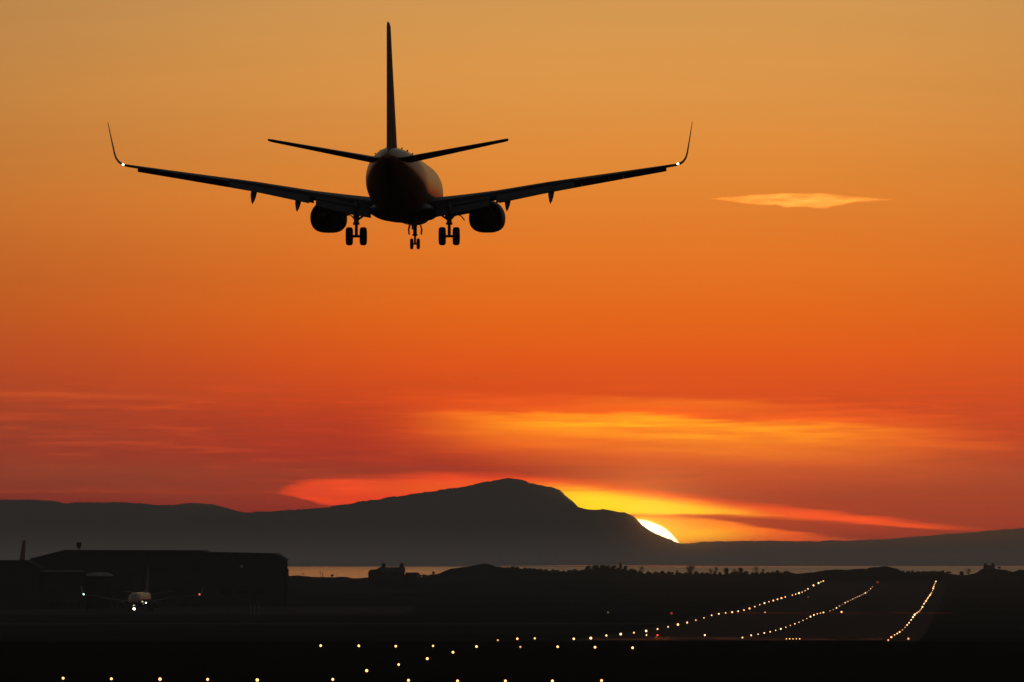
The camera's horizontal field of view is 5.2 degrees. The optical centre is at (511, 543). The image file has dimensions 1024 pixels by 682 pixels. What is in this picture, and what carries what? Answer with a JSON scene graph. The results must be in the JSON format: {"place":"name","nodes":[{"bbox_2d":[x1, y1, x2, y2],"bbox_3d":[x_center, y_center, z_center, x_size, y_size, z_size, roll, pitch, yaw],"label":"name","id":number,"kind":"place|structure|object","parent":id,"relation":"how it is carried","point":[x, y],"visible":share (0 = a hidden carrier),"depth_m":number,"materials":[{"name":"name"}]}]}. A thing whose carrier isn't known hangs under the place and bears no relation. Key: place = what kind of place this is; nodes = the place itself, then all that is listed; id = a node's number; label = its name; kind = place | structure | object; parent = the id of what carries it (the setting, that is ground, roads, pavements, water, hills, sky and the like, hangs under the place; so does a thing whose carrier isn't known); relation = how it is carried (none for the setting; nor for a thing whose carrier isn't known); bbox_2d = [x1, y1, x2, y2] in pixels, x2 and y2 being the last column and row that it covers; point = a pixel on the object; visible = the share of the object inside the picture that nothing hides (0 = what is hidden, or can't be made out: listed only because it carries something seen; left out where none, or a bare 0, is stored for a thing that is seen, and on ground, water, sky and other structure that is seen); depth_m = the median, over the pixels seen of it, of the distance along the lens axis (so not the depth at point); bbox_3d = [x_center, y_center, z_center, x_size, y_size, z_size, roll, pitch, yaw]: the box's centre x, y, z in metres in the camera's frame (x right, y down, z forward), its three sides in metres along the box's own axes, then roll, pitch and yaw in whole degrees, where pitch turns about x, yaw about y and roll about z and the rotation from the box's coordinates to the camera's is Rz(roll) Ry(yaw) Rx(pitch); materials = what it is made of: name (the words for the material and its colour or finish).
{"place":"outdoors","nodes":[
{"label":"outdoors","id":0,"kind":"place"},
{"bbox_2d":[0,499,270,557],"bbox_3d":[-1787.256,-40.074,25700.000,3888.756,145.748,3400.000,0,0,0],"label":"hills","id":1,"kind":"structure","parent":0,"point":[43,527],"depth_m":25420.48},
{"bbox_2d":[0,623,663,623],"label":"taxiway","id":2,"kind":"structure","parent":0,"point":[331,623],"depth_m":2667.09,"materials":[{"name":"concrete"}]},
{"bbox_2d":[108,22,691,248],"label":"airliner","id":3,"kind":"object","parent":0,"point":[404,186],"visible":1,"depth_m":699.19,"materials":[{"name":"blue paint"}]},
{"bbox_2d":[168,478,748,557],"bbox_3d":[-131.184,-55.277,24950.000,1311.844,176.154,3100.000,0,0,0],"label":"mountain","id":4,"kind":"structure","parent":0,"point":[509,518],"depth_m":24311.43,"materials":[{"name":"grey stone"}]},
{"bbox_2d":[0,563,1023,681],"bbox_3d":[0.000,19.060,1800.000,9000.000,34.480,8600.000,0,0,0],"label":"ground","id":5,"kind":"structure","parent":0,"point":[976,634],"depth_m":1965.03,"materials":[{"name":"black plant"}]},
{"bbox_2d":[19,540,25,559],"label":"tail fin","id":6,"kind":"object","parent":5,"relation":"on","point":[22,555],"visible":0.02,"depth_m":3785.67,"materials":[{"name":"paint"}]},
{"bbox_2d":[0,560,86,608],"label":"terminal","id":7,"kind":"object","parent":5,"relation":"on","point":[28,584],"visible":0.96,"depth_m":3441.60,"materials":[{"name":"stone"}]},
{"bbox_2d":[86,572,112,607],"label":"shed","id":8,"kind":"structure","parent":5,"relation":"on","point":[99,584],"depth_m":3470.00,"materials":[{"name":"grey metal"}]},
{"bbox_2d":[30,550,288,605],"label":"hangar","id":9,"kind":"structure","parent":5,"relation":"on","point":[234,579],"depth_m":3600.00,"materials":[{"name":"metal"}]},
{"bbox_2d":[112,574,119,605],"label":"sliding door","id":10,"kind":"structure","parent":9,"relation":"in","point":[116,577],"depth_m":3599.97,"materials":[{"name":"metal"}]},
{"bbox_2d":[121,574,145,605],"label":"sliding door","id":11,"kind":"structure","parent":9,"relation":"in","point":[129,582],"depth_m":3599.97,"materials":[{"name":"metal"}]},
{"bbox_2d":[147,574,172,605],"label":"sliding door","id":12,"kind":"structure","parent":9,"relation":"in","point":[157,583],"depth_m":3599.97,"materials":[{"name":"metal"}]},
{"bbox_2d":[174,574,198,605],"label":"sliding door","id":13,"kind":"structure","parent":9,"relation":"in","point":[184,584],"depth_m":3599.97,"materials":[{"name":"metal"}]},
{"bbox_2d":[220,590,230,593],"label":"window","id":14,"kind":"structure","parent":9,"relation":"in","point":[221,591],"depth_m":3599.97,"materials":[{"name":"black glass"}]},
{"bbox_2d":[237,590,247,593],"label":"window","id":15,"kind":"structure","parent":9,"relation":"in","point":[238,591],"depth_m":3599.97,"materials":[{"name":"black glass"}]},
{"bbox_2d":[254,590,264,593],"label":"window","id":16,"kind":"structure","parent":9,"relation":"in","point":[255,591],"depth_m":3599.97,"materials":[{"name":"black glass"}]},
{"bbox_2d":[0,606,415,614],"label":"apron","id":17,"kind":"object","parent":5,"relation":"on","point":[276,610],"visible":0.92,"depth_m":3371.22,"materials":[{"name":"black asphalt"}]},
{"bbox_2d":[81,567,202,611],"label":"airliner","id":18,"kind":"object","parent":17,"relation":"on","point":[135,599],"visible":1,"depth_m":3310.62,"materials":[{"name":"blue paint"}]},
{"bbox_2d":[368,563,417,583],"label":"farmhouse","id":19,"kind":"object","parent":5,"relation":"on","point":[383,574],"visible":0.95,"depth_m":5001.00,"materials":[{"name":"stone"}]},
{"bbox_2d":[686,565,694,574],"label":"tree","id":20,"kind":"object","parent":5,"relation":"on","point":[690,569],"visible":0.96,"depth_m":5649.03,"materials":[{"name":"black plant"}]},
{"bbox_2d":[561,582,946,640],"bbox_3d":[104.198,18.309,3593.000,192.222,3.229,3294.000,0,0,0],"label":"runway","id":21,"kind":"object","parent":5,"relation":"on","point":[878,597],"visible":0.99,"depth_m":2916.91,"materials":[{"name":"black asphalt"}]},
{"bbox_2d":[583,637,884,639],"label":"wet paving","id":22,"kind":"structure","parent":21,"relation":"on","point":[736,638],"depth_m":2008.69,"materials":[{"name":"black asphalt"}]},
{"bbox_2d":[638,582,880,636],"bbox_3d":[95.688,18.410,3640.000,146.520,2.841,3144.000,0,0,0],"label":"runway light","id":23,"kind":"object","parent":21,"relation":"on","point":[873,586],"visible":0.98,"depth_m":2083.26,"materials":[{"name":"glowing warm yellow light"}]},
{"bbox_2d":[713,612,951,612],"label":"wet crossing","id":24,"kind":"object","parent":21,"relation":"on","point":[834,612],"visible":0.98,"depth_m":3233.94,"materials":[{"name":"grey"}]},
{"bbox_2d":[983,563,994,572],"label":"house","id":25,"kind":"structure","parent":5,"relation":"on","point":[988,568],"depth_m":5560.23,"materials":[{"name":"stone"}]},
{"bbox_2d":[0,558,1023,577],"bbox_3d":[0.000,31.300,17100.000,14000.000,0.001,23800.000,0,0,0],"label":"sea","id":26,"kind":"structure","parent":0,"point":[345,567],"depth_m":16760.08,"materials":[{"name":"liquid"}]},
{"bbox_2d":[0,0,1023,542],"label":"sky","id":27,"kind":"structure","parent":0,"point":[807,325],"materials":[{"name":"orange"}]},
{"bbox_2d":[679,528,1023,557],"bbox_3d":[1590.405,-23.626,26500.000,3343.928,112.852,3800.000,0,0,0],"label":"hills across the water","id":28,"kind":"structure","parent":0,"point":[1005,543],"depth_m":26100.64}
]}

